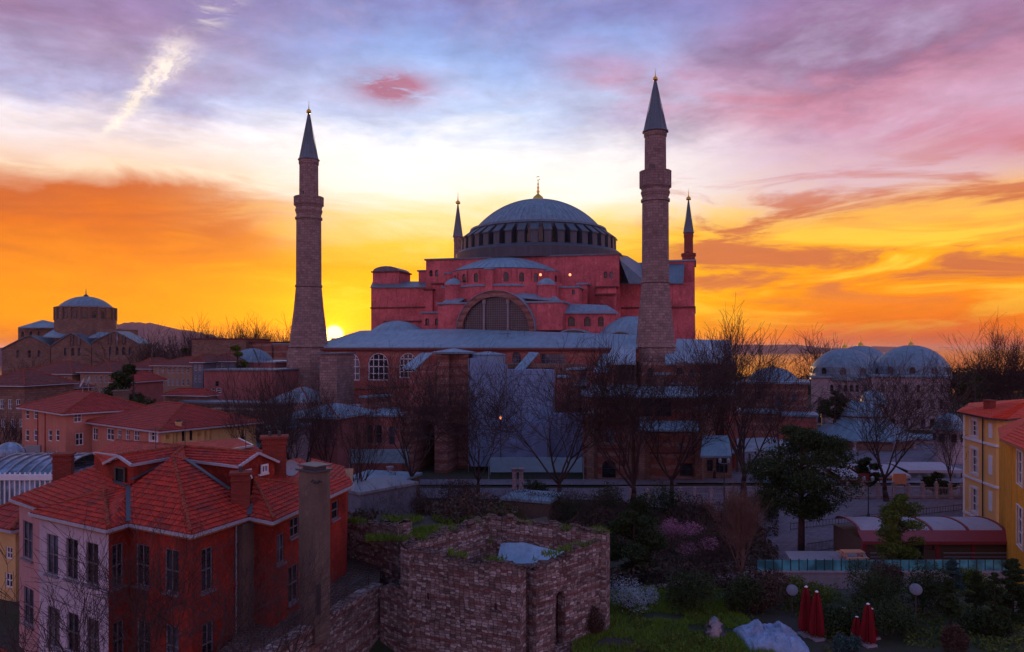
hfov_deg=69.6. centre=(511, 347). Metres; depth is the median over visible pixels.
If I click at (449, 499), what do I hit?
bush
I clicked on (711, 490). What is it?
balustrade
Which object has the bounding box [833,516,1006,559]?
cafe pavilion
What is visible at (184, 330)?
bare tree
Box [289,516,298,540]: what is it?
window
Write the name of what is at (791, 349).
shore
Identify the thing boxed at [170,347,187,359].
evergreen tree
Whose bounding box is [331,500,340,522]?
window
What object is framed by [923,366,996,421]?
bare tree
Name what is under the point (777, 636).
covered furniture
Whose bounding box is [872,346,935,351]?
shore
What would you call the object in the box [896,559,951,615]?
bush
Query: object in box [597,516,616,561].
bush
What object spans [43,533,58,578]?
window
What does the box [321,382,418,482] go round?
bare tree
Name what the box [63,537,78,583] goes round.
window
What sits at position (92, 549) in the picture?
window
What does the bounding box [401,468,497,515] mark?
bare shrub
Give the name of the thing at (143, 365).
timber house
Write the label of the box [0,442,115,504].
glass pavilion
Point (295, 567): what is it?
window
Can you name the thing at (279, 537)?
window
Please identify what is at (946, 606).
fir tree
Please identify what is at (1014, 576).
fir tree
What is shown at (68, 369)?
timber house
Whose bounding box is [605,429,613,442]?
window
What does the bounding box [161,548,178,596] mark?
window
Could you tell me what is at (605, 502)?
bare shrub
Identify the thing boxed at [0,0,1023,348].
sky
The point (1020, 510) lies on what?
window
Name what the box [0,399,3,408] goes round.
window
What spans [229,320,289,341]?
bare tree
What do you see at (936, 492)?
balustrade
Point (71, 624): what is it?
window
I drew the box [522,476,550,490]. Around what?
bush
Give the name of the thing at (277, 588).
bare tree
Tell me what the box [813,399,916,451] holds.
domed pavilion
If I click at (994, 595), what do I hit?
fir tree
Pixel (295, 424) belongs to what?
bare tree
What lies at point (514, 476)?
stone column stump
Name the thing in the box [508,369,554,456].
scaffold sheet
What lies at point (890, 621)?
bush
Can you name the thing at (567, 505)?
bush
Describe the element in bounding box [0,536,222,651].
bare tree
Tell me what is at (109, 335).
window
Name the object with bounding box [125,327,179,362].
bare tree
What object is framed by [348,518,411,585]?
old stone wall
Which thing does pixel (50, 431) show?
window
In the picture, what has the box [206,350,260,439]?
bare tree
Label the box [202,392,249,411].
bare tree
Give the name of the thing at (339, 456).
annex building
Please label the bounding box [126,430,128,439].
window
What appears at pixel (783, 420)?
bare tree
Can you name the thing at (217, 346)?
masonry block
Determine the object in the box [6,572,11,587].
window
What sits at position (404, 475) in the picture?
shed
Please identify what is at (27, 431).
window
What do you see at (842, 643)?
bush
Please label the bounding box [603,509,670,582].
evergreen tree
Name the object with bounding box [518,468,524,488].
stone column stump
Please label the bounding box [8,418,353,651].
red house
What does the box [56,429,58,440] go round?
window
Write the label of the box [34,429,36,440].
window
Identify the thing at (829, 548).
iron railing
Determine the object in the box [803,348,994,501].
bare tree
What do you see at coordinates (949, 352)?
sea
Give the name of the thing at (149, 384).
timber house
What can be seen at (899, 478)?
signboard
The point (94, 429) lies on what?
window
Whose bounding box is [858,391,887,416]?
dome building
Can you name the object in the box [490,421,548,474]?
scaffold sheet
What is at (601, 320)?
window
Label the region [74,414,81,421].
window
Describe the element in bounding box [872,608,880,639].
closed parasol
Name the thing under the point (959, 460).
dome building
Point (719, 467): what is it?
window
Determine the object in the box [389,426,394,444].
window
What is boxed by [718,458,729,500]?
street lamp
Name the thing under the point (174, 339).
bare tree
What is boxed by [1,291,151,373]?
domed church
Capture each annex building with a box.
[268,386,322,408]
[284,402,380,474]
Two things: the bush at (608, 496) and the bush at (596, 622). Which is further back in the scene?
the bush at (608, 496)
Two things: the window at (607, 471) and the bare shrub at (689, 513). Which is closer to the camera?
the bare shrub at (689, 513)
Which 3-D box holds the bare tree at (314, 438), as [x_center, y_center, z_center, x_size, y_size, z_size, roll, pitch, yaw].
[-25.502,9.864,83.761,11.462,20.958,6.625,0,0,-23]
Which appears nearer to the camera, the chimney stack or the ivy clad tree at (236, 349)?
the chimney stack
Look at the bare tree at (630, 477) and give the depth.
87.11 m
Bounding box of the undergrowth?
[348,488,778,591]
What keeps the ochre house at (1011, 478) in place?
on the ground at (892, 643)
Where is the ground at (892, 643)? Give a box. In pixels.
[0,393,1023,651]
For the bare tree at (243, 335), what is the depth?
215.14 m
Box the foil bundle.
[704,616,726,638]
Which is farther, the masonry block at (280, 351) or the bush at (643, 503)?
the masonry block at (280, 351)
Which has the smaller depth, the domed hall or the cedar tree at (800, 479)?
the cedar tree at (800, 479)
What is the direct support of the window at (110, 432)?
in the yellow wing house at (136, 424)
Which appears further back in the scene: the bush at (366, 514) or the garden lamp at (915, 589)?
the bush at (366, 514)
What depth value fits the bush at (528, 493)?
85.35 m
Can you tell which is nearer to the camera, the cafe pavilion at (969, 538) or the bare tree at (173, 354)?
the cafe pavilion at (969, 538)
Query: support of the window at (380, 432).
in the domed basilica
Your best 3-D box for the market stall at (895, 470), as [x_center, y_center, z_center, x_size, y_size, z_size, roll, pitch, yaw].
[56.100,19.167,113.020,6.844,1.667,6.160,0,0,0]
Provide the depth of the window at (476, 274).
164.43 m
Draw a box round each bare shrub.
[348,481,420,518]
[383,476,462,515]
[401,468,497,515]
[457,480,538,519]
[490,482,568,522]
[544,478,624,523]
[571,485,633,522]
[660,497,710,527]
[713,481,780,518]
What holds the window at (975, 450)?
in the yellow house at (984, 420)
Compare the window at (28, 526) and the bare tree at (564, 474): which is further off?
the bare tree at (564, 474)
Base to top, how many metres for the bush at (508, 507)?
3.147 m
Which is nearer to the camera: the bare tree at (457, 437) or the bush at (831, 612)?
the bush at (831, 612)
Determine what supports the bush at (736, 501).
on the ground at (892, 643)
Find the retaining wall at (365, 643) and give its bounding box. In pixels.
[234,574,382,651]
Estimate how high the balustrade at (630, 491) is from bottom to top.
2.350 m
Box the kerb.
[612,486,959,568]
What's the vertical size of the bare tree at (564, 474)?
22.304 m
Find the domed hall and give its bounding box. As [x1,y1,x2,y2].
[241,348,286,367]
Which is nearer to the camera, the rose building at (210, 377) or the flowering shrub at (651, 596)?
the flowering shrub at (651, 596)
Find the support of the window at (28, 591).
in the red house at (237, 484)
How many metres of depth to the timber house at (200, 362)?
146.16 m
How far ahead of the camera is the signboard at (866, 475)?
103.94 m
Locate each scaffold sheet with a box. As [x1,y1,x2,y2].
[468,358,507,471]
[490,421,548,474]
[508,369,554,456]
[548,412,582,472]
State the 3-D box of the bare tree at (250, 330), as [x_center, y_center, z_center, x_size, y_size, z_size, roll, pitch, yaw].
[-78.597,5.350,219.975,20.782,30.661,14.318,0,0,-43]
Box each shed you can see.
[348,475,418,517]
[353,470,421,496]
[500,489,564,519]
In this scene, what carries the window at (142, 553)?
in the red house at (237, 484)
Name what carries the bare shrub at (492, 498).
on the ground at (892, 643)
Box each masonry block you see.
[190,338,270,356]
[249,342,289,359]
[272,343,289,359]
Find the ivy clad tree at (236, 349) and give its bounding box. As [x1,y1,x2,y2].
[230,345,248,367]
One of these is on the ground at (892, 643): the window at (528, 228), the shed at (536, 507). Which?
the shed at (536, 507)
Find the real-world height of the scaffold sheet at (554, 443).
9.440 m
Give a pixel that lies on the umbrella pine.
(840, 409)
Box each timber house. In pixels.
[31,360,89,380]
[71,379,95,390]
[76,361,126,393]
[108,371,167,404]
[134,357,167,372]
[149,356,194,400]
[189,354,216,387]
[215,353,245,367]
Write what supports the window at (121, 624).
in the red house at (237, 484)
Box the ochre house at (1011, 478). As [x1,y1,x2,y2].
[998,417,1023,584]
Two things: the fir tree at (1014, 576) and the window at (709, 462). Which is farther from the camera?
the window at (709, 462)
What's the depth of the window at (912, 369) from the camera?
181.79 m
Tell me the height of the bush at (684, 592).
3.161 m
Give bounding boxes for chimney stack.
[295,461,332,644]
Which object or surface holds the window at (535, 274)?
in the domed basilica
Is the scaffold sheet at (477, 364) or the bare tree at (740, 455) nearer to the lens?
the bare tree at (740, 455)
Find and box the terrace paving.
[785,551,855,559]
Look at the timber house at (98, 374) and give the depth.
145.64 m
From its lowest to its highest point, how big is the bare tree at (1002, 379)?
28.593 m
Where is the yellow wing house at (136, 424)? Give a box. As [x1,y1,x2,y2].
[85,401,262,462]
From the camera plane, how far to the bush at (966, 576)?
53.51 m
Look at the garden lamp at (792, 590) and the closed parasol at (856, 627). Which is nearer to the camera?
the closed parasol at (856, 627)
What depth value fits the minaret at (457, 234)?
249.02 m
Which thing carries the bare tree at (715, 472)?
on the ground at (892, 643)
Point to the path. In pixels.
(570, 481)
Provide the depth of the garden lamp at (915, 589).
44.96 m
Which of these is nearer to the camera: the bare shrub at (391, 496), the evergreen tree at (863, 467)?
the bare shrub at (391, 496)
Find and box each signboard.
[858,473,871,483]
[893,473,905,486]
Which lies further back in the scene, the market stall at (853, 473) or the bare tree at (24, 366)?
the bare tree at (24, 366)
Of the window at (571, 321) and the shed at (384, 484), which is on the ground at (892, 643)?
the shed at (384, 484)
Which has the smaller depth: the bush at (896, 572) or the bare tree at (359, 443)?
the bush at (896, 572)
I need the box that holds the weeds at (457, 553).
[348,517,610,561]
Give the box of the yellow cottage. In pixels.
[0,502,18,601]
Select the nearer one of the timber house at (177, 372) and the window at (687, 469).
the window at (687, 469)
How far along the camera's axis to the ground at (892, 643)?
47.26 m
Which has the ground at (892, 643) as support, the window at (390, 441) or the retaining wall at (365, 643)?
the retaining wall at (365, 643)
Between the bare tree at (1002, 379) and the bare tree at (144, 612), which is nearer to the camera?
the bare tree at (144, 612)
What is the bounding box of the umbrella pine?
[814,390,847,422]
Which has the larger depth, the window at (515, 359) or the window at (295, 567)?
the window at (515, 359)
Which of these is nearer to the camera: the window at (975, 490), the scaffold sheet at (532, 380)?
the window at (975, 490)
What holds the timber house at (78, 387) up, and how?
on the ground at (892, 643)
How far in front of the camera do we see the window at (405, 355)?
146.25 m
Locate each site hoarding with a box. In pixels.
[349,449,408,467]
[488,457,583,478]
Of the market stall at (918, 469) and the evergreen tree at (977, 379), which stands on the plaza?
the market stall at (918, 469)
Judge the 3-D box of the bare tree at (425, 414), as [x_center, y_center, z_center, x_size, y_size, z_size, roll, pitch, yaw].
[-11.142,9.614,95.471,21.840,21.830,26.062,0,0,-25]
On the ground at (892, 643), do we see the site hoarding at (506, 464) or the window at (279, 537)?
the site hoarding at (506, 464)
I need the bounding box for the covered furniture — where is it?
[733,619,809,651]
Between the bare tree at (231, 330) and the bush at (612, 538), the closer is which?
the bush at (612, 538)
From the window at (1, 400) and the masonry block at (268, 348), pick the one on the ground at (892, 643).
the masonry block at (268, 348)
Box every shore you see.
[731,344,836,352]
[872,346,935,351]
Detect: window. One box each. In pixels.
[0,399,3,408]
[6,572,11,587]
[7,546,11,558]
[8,399,11,408]
[20,520,32,563]
[20,586,33,630]
[26,430,28,440]
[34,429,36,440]
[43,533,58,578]
[45,606,60,651]
[49,430,51,440]
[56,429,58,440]
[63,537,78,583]
[65,612,78,651]
[70,335,73,344]
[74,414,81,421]
[75,433,82,445]
[84,542,97,589]
[88,617,98,651]
[93,427,96,439]
[107,428,113,440]
[108,333,110,343]
[111,542,126,591]
[113,620,123,651]
[114,466,125,482]
[115,331,118,343]
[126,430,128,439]
[132,543,148,590]
[134,430,138,440]
[138,619,149,651]
[149,432,157,441]
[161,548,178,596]
[166,624,178,651]
[201,546,216,596]
[202,621,212,651]
[258,463,268,475]
[277,532,287,567]
[287,562,298,607]
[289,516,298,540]
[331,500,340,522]
[354,354,359,380]
[368,353,387,379]
[376,425,381,442]
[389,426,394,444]
[399,353,414,377]
[464,297,528,330]
[474,273,477,281]
[503,272,508,281]
[512,352,520,362]
[515,227,517,241]
[519,272,523,281]
[527,227,530,240]
[534,273,537,281]
[538,226,542,240]
[541,353,564,362]
[551,227,554,240]
[568,317,574,325]
[584,317,590,325]
[598,317,603,325]
[602,460,615,477]
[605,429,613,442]
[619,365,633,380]
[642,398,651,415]
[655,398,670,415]
[680,463,692,475]
[707,460,711,470]
[716,458,726,472]
[906,545,922,559]
[909,367,915,373]
[969,417,978,439]
[969,445,978,476]
[969,484,978,515]
[1016,448,1022,488]
[1016,503,1022,551]
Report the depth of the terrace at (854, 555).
64.97 m
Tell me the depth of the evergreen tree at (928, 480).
99.24 m
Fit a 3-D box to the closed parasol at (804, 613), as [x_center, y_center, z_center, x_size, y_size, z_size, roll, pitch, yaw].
[17.561,15.681,44.005,0.811,2.968,0.804,0,0,-15]
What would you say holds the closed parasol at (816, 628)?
on the ground at (892, 643)
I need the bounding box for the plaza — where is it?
[661,440,962,482]
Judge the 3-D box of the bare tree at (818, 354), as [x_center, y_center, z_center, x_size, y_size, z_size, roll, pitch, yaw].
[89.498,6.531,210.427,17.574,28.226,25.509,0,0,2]
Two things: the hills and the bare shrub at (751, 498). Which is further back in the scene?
the hills
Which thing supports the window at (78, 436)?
in the salmon house at (55, 423)
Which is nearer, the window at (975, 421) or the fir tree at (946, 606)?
the fir tree at (946, 606)
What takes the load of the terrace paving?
on the terrace at (854, 555)
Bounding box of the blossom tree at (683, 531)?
[653,511,735,571]
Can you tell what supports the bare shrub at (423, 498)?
on the ground at (892, 643)
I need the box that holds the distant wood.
[737,362,1023,399]
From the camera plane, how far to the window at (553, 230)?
177.27 m
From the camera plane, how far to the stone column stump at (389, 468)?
99.72 m
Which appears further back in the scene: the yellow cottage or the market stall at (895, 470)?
the market stall at (895, 470)
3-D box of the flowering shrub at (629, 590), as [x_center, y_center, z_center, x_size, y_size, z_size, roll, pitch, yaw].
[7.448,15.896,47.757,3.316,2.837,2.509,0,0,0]
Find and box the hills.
[0,322,221,363]
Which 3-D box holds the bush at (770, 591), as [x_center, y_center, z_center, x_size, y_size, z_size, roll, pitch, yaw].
[16.065,16.083,48.032,4.314,3.597,2.022,0,0,0]
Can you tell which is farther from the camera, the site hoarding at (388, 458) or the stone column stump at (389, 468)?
the site hoarding at (388, 458)
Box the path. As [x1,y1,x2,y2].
[420,479,677,484]
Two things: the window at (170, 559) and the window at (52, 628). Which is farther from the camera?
the window at (52, 628)
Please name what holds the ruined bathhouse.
on the ground at (892, 643)
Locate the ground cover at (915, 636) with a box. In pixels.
[622,580,1023,651]
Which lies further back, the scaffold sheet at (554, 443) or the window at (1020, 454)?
the scaffold sheet at (554, 443)
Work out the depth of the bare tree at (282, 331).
211.85 m
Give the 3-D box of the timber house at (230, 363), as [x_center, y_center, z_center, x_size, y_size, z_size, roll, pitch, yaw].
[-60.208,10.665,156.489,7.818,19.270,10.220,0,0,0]
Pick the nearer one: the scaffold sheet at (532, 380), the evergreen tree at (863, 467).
the evergreen tree at (863, 467)
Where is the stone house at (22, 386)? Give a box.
[0,368,78,444]
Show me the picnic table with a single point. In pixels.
(856, 551)
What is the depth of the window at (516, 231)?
177.97 m
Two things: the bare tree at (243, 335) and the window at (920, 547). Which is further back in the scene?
the bare tree at (243, 335)
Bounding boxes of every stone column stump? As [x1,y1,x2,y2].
[386,466,393,470]
[510,468,517,489]
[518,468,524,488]
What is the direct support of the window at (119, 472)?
in the red house at (237, 484)
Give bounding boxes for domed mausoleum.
[732,362,818,471]
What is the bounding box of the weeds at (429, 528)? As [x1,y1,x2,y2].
[364,512,605,545]
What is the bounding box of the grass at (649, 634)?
[571,587,774,651]
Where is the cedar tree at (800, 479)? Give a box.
[738,423,877,550]
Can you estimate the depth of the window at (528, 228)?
177.23 m
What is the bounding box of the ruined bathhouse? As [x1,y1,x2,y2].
[380,513,609,651]
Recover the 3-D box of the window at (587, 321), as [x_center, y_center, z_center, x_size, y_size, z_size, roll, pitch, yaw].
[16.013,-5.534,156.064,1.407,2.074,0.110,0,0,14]
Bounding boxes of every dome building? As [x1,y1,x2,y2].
[820,412,829,425]
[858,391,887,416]
[930,413,962,463]
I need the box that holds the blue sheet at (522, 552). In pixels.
[498,542,563,562]
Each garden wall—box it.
[629,558,757,589]
[756,559,1009,588]
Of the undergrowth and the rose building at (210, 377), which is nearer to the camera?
the undergrowth
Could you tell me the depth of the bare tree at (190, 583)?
25.56 m
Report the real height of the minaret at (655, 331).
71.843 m
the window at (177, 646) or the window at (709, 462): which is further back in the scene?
the window at (709, 462)
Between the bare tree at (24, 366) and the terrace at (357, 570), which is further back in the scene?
the bare tree at (24, 366)
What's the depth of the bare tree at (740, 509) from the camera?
51.45 m
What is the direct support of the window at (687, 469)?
in the domed basilica
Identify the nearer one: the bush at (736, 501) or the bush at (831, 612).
the bush at (831, 612)
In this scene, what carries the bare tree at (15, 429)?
on the ground at (892, 643)
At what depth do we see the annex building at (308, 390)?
132.81 m
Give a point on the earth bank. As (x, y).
(427, 520)
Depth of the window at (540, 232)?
177.01 m
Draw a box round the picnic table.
[836,549,869,559]
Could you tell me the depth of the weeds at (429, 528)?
50.37 m
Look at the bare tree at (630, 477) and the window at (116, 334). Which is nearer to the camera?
the bare tree at (630, 477)
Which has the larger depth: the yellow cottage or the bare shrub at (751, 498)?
the bare shrub at (751, 498)
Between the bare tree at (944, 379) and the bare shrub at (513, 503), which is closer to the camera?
the bare shrub at (513, 503)
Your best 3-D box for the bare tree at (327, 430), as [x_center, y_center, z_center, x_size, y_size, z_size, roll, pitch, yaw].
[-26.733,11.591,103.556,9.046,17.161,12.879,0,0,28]
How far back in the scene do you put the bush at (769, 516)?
83.53 m
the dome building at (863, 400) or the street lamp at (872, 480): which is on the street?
the street lamp at (872, 480)
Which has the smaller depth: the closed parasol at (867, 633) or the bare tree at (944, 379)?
the closed parasol at (867, 633)
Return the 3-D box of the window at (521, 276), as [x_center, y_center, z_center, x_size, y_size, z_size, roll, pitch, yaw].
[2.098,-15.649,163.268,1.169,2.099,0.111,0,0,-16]
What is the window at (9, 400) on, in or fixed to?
in the stone house at (22, 386)
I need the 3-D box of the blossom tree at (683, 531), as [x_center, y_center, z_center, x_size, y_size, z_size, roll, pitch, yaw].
[13.736,16.380,59.587,7.984,6.580,6.888,0,0,-36]
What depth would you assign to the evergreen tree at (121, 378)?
121.09 m
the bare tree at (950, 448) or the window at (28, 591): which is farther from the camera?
the bare tree at (950, 448)
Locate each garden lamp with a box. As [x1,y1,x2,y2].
[786,584,797,617]
[849,584,860,606]
[909,583,922,628]
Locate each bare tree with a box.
[0,410,21,444]
[0,492,259,651]
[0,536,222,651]
[3,357,49,373]
[32,508,336,651]
[81,321,187,363]
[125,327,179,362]
[127,536,381,651]
[157,331,190,358]
[161,321,221,359]
[170,311,237,355]
[174,314,220,355]
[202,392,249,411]
[206,314,257,337]
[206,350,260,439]
[207,347,332,459]
[215,537,366,651]
[218,317,275,338]
[225,310,280,339]
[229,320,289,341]
[231,310,280,341]
[232,377,344,454]
[234,343,336,461]
[255,314,291,341]
[291,376,357,462]
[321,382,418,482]
[341,338,522,480]
[403,365,531,499]
[445,331,679,510]
[514,327,706,509]
[546,329,760,505]
[662,303,773,477]
[666,296,840,496]
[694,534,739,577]
[699,476,773,577]
[736,365,820,454]
[787,322,861,382]
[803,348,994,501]
[913,339,1023,410]
[916,390,962,480]
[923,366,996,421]
[938,314,1023,400]
[946,323,1023,400]
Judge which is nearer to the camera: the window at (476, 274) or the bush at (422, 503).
the bush at (422, 503)
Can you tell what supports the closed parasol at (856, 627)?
on the ground at (892, 643)
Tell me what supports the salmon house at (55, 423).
on the ground at (892, 643)
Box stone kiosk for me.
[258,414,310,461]
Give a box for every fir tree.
[933,578,963,626]
[941,558,966,595]
[963,571,987,611]
[977,572,1016,635]
[985,558,1023,624]
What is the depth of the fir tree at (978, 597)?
46.85 m
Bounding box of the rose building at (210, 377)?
[202,367,298,400]
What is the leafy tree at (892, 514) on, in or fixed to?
on the ground at (892, 643)
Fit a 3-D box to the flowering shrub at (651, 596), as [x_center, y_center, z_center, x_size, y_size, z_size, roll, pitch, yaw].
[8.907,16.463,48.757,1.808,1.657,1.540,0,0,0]
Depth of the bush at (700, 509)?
83.75 m
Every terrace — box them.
[219,558,380,651]
[786,553,867,559]
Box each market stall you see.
[826,467,857,483]
[848,464,910,479]
[888,462,962,477]
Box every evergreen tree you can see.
[102,363,155,404]
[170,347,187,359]
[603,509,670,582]
[854,456,881,486]
[920,471,956,493]
[956,374,982,404]
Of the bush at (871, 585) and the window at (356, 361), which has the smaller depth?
the bush at (871, 585)
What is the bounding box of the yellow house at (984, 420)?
[956,399,1023,525]
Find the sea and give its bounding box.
[0,349,1023,391]
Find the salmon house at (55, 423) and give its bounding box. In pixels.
[16,377,145,452]
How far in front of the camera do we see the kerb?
104.28 m
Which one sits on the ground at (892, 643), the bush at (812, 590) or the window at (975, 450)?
the bush at (812, 590)
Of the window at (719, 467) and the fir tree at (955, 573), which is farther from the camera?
the window at (719, 467)
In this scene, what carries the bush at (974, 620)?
on the ground at (892, 643)
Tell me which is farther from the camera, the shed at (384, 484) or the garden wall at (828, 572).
the shed at (384, 484)
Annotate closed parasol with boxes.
[797,586,811,637]
[808,590,825,641]
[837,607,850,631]
[850,616,860,637]
[860,603,877,647]
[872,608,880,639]
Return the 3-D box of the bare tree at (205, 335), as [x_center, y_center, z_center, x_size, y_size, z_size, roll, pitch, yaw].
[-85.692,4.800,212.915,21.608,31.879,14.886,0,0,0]
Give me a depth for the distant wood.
280.45 m
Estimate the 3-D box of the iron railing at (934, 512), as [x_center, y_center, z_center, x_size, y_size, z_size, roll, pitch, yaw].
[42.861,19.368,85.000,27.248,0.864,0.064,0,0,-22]
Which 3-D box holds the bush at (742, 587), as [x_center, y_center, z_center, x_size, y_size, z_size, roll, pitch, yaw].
[14.919,15.908,47.623,2.946,2.843,2.313,0,0,-37]
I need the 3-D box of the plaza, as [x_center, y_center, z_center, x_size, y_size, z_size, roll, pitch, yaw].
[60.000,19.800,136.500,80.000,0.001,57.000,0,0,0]
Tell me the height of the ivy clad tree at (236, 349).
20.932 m
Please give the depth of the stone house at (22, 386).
119.34 m
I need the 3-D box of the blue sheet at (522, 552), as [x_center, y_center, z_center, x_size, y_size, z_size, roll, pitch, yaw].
[0.993,13.150,45.261,6.021,1.900,1.976,0,0,42]
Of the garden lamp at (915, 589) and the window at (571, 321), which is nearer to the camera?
the garden lamp at (915, 589)
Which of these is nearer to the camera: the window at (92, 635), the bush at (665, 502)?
the window at (92, 635)
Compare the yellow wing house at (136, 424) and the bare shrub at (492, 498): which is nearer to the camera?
the bare shrub at (492, 498)
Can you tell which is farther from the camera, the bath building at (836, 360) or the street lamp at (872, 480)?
the bath building at (836, 360)
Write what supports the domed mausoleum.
on the ground at (892, 643)
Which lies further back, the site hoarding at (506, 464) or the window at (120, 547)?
the site hoarding at (506, 464)
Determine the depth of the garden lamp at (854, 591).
47.95 m
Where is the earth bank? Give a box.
[365,515,548,536]
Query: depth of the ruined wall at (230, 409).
114.77 m
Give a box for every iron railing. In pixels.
[790,504,962,529]
[808,540,832,550]
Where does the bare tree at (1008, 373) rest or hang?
on the ground at (892, 643)
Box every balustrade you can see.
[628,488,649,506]
[678,486,728,504]
[831,481,962,498]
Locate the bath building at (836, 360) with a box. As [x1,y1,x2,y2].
[809,335,951,444]
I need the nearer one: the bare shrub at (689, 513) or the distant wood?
the bare shrub at (689, 513)
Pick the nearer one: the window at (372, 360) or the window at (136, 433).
the window at (136, 433)
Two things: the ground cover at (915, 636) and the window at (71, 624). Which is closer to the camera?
the window at (71, 624)
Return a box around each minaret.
[286,101,327,389]
[453,197,462,257]
[636,71,675,361]
[681,190,695,259]
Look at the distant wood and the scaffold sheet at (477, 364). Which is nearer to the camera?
the scaffold sheet at (477, 364)
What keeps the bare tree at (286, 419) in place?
on the ground at (892, 643)
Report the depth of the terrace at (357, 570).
45.32 m
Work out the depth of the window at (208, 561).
37.17 m
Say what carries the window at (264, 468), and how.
in the red house at (237, 484)
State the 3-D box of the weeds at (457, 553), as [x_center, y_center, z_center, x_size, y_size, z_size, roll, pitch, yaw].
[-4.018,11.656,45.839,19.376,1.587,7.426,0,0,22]
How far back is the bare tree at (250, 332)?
216.32 m
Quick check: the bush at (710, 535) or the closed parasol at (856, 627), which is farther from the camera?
the bush at (710, 535)
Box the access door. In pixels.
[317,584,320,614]
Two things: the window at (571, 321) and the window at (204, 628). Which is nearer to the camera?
the window at (204, 628)
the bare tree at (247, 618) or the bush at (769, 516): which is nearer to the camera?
the bare tree at (247, 618)
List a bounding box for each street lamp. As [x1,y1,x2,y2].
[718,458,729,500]
[862,476,874,516]
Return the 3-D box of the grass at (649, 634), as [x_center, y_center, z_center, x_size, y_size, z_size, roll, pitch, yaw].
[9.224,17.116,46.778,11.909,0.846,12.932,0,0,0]
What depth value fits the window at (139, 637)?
38.05 m
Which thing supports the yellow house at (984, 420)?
on the ground at (892, 643)
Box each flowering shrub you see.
[610,573,653,613]
[637,587,660,607]
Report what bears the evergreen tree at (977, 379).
on the ground at (892, 643)
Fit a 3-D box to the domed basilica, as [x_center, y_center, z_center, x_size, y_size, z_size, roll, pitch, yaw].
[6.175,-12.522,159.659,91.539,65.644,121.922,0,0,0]
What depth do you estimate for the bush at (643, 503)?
83.07 m
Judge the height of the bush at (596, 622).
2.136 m
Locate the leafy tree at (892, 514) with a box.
[873,492,926,559]
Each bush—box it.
[355,507,379,520]
[409,488,434,515]
[433,493,471,515]
[436,478,483,501]
[482,501,525,517]
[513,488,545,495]
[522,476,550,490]
[537,488,594,522]
[585,481,623,517]
[586,605,604,633]
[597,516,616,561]
[627,489,653,518]
[648,480,686,516]
[661,568,723,615]
[674,490,716,523]
[686,513,738,563]
[721,573,765,615]
[722,485,755,510]
[725,569,790,615]
[747,493,782,522]
[779,573,835,606]
[812,600,863,632]
[832,631,862,651]
[838,555,904,608]
[858,595,934,635]
[868,558,906,599]
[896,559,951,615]
[939,622,971,651]
[954,607,1015,636]
[957,565,989,591]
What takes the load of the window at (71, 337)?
in the domed church
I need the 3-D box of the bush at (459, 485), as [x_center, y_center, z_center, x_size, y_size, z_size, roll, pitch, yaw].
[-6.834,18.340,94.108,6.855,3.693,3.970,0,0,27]
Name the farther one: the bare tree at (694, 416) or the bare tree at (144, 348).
the bare tree at (144, 348)
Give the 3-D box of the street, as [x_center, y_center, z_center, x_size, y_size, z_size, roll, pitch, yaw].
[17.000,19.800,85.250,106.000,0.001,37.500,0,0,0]
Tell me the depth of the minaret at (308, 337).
149.67 m
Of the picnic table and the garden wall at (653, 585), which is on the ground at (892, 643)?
the garden wall at (653, 585)
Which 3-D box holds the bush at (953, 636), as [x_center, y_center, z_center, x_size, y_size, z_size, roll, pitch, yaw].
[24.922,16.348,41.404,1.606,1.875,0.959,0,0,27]
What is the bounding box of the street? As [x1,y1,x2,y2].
[420,488,962,559]
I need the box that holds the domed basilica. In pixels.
[317,176,738,479]
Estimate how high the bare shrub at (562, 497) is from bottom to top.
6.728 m
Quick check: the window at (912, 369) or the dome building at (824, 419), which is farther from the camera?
the window at (912, 369)

